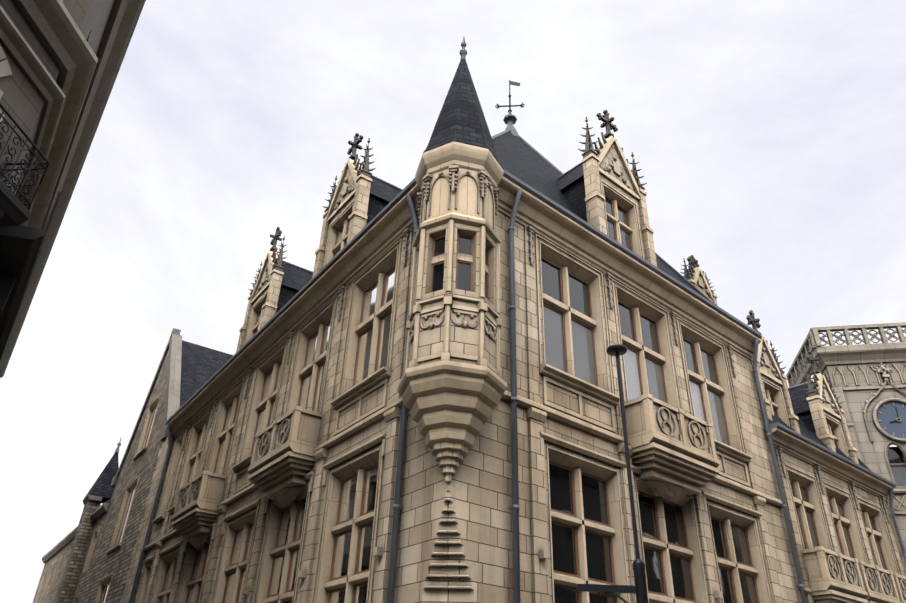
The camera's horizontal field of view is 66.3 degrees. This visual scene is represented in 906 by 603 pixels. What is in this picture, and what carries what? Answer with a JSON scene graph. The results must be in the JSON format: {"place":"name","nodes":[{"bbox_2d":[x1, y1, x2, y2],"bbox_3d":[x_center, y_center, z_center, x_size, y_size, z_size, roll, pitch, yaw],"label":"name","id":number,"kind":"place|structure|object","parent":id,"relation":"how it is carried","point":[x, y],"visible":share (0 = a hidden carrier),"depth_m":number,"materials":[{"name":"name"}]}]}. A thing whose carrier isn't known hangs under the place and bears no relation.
{"place":"outdoors","nodes":[
{"label":"outdoors","id":0,"kind":"place"},
{"bbox_2d":[15,31,90,196],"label":"house windows","id":1,"kind":"structure","parent":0,"point":[16,194],"depth_m":15.02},
{"bbox_2d":[0,0,113,194],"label":"house wall","id":2,"kind":"structure","parent":0,"point":[22,101],"depth_m":12.03,"materials":[{"name":"grey stone"}]},
{"bbox_2d":[0,103,60,362],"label":"balcony railing","id":3,"kind":"object","parent":2,"relation":"attached to","point":[12,183],"visible":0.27,"depth_m":10.86,"materials":[{"name":"black metal"}]},
{"bbox_2d":[0,0,145,377],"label":"house trim","id":4,"kind":"structure","parent":2,"relation":"attached to","point":[75,96],"depth_m":13.37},
{"bbox_2d":[134,223,429,602],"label":"facade wall","id":5,"kind":"structure","parent":0,"point":[408,586],"depth_m":15.47,"materials":[{"name":"beige stone"}]},
{"bbox_2d":[136,238,401,602],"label":"facade windows","id":6,"kind":"structure","parent":5,"relation":"in","point":[344,569],"depth_m":17.95,"materials":[{"name":"beige stone"}]},
{"bbox_2d":[0,0,905,602],"label":"sky","id":7,"kind":"structure","parent":0,"point":[767,138],"materials":[{"name":"white"}]},
{"bbox_2d":[474,211,801,602],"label":"facade wall","id":8,"kind":"structure","parent":0,"point":[493,579],"depth_m":14.71,"materials":[{"name":"beige stone"}]},
{"bbox_2d":[535,233,773,602],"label":"facade windows","id":9,"kind":"structure","parent":8,"relation":"in","point":[587,543],"depth_m":16.51,"materials":[{"name":"beige stone"}]},
{"label":"ground","id":10,"kind":"structure","parent":0,"visible":0},
{"bbox_2d":[32,452,118,602],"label":"building","id":11,"kind":"structure","parent":10,"relation":"on","point":[74,581],"depth_m":39.18,"materials":[{"name":"grey stone"}]},
{"bbox_2d":[34,527,99,602],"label":"windows","id":12,"kind":"structure","parent":11,"relation":"in","point":[89,555],"depth_m":43.66,"materials":[{"name":"beige stone"}]},
{"bbox_2d":[42,438,120,562],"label":"roof trim","id":13,"kind":"structure","parent":11,"relation":"attached to","point":[99,512],"depth_m":42.45,"materials":[{"name":"grey stone"}]},
{"bbox_2d":[82,340,232,602],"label":"building","id":14,"kind":"structure","parent":10,"relation":"on","point":[201,366],"depth_m":34.57,"materials":[{"name":"grey stone"}]},
{"bbox_2d":[94,393,161,602],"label":"windows","id":15,"kind":"structure","parent":14,"relation":"in","point":[117,539],"depth_m":33.92,"materials":[{"name":"grey glass"}]},
{"bbox_2d":[106,328,181,602],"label":"gable house trim","id":16,"kind":"structure","parent":14,"relation":"attached to","point":[172,403],"depth_m":32.47,"materials":[{"name":"grey stone"}]},
{"bbox_2d":[141,141,452,602],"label":"facade trim","id":17,"kind":"structure","parent":10,"relation":"on","point":[282,458],"depth_m":18.00,"materials":[{"name":"beige stone"}]},
{"bbox_2d":[422,259,475,602],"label":"corner pier","id":18,"kind":"structure","parent":17,"relation":"attached to","point":[449,565],"depth_m":11.75,"materials":[{"name":"stone"}]},
{"bbox_2d":[397,37,506,483],"bbox_3d":[0.100,-1.879,14.972,2.058,11.750,2.058,25,-38,-33],"label":"turret","id":19,"kind":"object","parent":17,"relation":"attached to","point":[451,386],"visible":0.98,"depth_m":13.11,"materials":[{"name":"stone"}]},
{"bbox_2d":[414,228,493,304],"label":"turret windows","id":20,"kind":"structure","parent":19,"relation":"in","point":[466,262],"depth_m":13.70,"materials":[{"name":"beige stone"}]},
{"bbox_2d":[491,129,715,304],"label":"roof","id":21,"kind":"structure","parent":17,"relation":"on","point":[521,158],"depth_m":21.84,"materials":[{"name":"stone"}]},
{"bbox_2d":[236,227,312,351],"bbox_3d":[-6.044,0.335,28.302,4.401,6.630,2.906,25,-38,-33],"label":"dormer","id":22,"kind":"object","parent":21,"relation":"on","point":[281,281],"visible":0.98,"depth_m":27.28,"materials":[{"name":"stone"}]},
{"bbox_2d":[244,291,267,343],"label":"dormer windows","id":23,"kind":"structure","parent":22,"relation":"in","point":[254,320],"depth_m":27.23,"materials":[{"name":"beige stone"}]},
{"bbox_2d":[312,133,402,277],"bbox_3d":[-2.089,-2.421,23.506,4.401,6.630,2.906,25,-38,-33],"label":"dormer","id":24,"kind":"object","parent":21,"relation":"on","point":[368,192],"visible":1,"depth_m":22.48,"materials":[{"name":"stone"}]},
{"bbox_2d":[323,199,354,266],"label":"dormer windows","id":25,"kind":"structure","parent":24,"relation":"in","point":[337,236],"depth_m":22.32,"materials":[{"name":"beige stone"}]},
{"bbox_2d":[495,80,524,137],"bbox_3d":[2.206,-7.430,26.883,0.820,3.300,0.818,25,-38,-33],"label":"roof finial","id":26,"kind":"object","parent":21,"relation":"on","point":[509,119],"visible":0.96,"depth_m":26.53,"materials":[{"name":"grey metal"}]},
{"bbox_2d":[558,110,656,266],"bbox_3d":[4.022,-2.958,22.248,2.803,6.630,3.500,25,-38,-33],"label":"dormer","id":27,"kind":"object","parent":21,"relation":"on","point":[607,162],"visible":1,"depth_m":21.18,"materials":[{"name":"stone"}]},
{"bbox_2d":[600,179,643,258],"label":"dormer windows","id":28,"kind":"structure","parent":27,"relation":"in","point":[622,225],"depth_m":20.83,"materials":[{"name":"beige stone"}]},
{"bbox_2d":[680,255,717,304],"bbox_3d":[8.105,-0.113,24.423,1.685,3.090,1.800,25,-38,-33],"label":"dormer","id":29,"kind":"object","parent":21,"relation":"on","point":[695,276],"visible":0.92,"depth_m":24.14,"materials":[{"name":"stone"}]},
{"bbox_2d":[129,188,806,602],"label":"downpipes","id":30,"kind":"object","parent":10,"relation":"on","point":[397,508],"visible":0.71,"depth_m":14.24,"materials":[{"name":"metal"}]},
{"bbox_2d":[577,344,648,602],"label":"street lamp","id":31,"kind":"object","parent":10,"relation":"on","point":[639,589],"visible":1,"depth_m":10.18,"materials":[{"name":"black metal"}]},
{"bbox_2d":[455,141,782,602],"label":"facade trim","id":32,"kind":"structure","parent":10,"relation":"on","point":[673,451],"depth_m":16.30,"materials":[{"name":"beige stone"}]},
{"bbox_2d":[751,361,905,602],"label":"block wall","id":33,"kind":"structure","parent":10,"relation":"on","point":[797,463],"depth_m":22.65,"materials":[{"name":"beige stone"}]},
{"bbox_2d":[746,310,800,433],"bbox_3d":[9.771,2.900,24.258,2.289,5.010,3.000,25,-38,-33],"label":"dormer","id":34,"kind":"object","parent":33,"relation":"on","point":[769,368],"visible":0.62,"depth_m":23.54,"materials":[{"name":"stone"}]},
{"bbox_2d":[761,377,789,426],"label":"dormer windows","id":35,"kind":"structure","parent":34,"relation":"in","point":[773,394],"depth_m":23.14,"materials":[{"name":"beige stone"}]},
{"bbox_2d":[768,413,870,470],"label":"roof","id":36,"kind":"structure","parent":33,"relation":"on","point":[806,430],"depth_m":24.24,"materials":[{"name":"black stone"}]},
{"bbox_2d":[788,349,858,463],"bbox_3d":[13.111,4.471,26.653,2.289,5.010,3.000,25,-38,-33],"label":"dormer","id":37,"kind":"object","parent":33,"relation":"on","point":[814,398],"visible":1,"depth_m":25.74,"materials":[{"name":"stone"}]},
{"bbox_2d":[824,413,849,457],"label":"dormer windows","id":38,"kind":"structure","parent":37,"relation":"in","point":[835,429],"depth_m":25.56,"materials":[{"name":"beige stone"}]},
{"bbox_2d":[768,422,905,602],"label":"block trim","id":39,"kind":"structure","parent":33,"relation":"attached to","point":[835,575],"depth_m":20.87,"materials":[{"name":"beige stone"}]},
{"bbox_2d":[784,463,899,573],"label":"windows","id":40,"kind":"structure","parent":33,"relation":"in","point":[809,516],"depth_m":22.29,"materials":[{"name":"beige stone"}]},
{"bbox_2d":[889,486,905,563],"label":"drainpipe","id":41,"kind":"object","parent":33,"relation":"attached to","point":[896,524],"visible":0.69,"depth_m":24.66,"materials":[{"name":"grey metal"}]},
{"bbox_2d":[786,322,905,569],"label":"clock tower","id":42,"kind":"structure","parent":10,"relation":"on","point":[867,379],"depth_m":28.59,"materials":[{"name":"stone"}]},
{"bbox_2d":[877,402,905,485],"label":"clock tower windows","id":43,"kind":"structure","parent":42,"relation":"in","point":[888,413],"depth_m":27.39,"materials":[{"name":"glass"}]}
]}

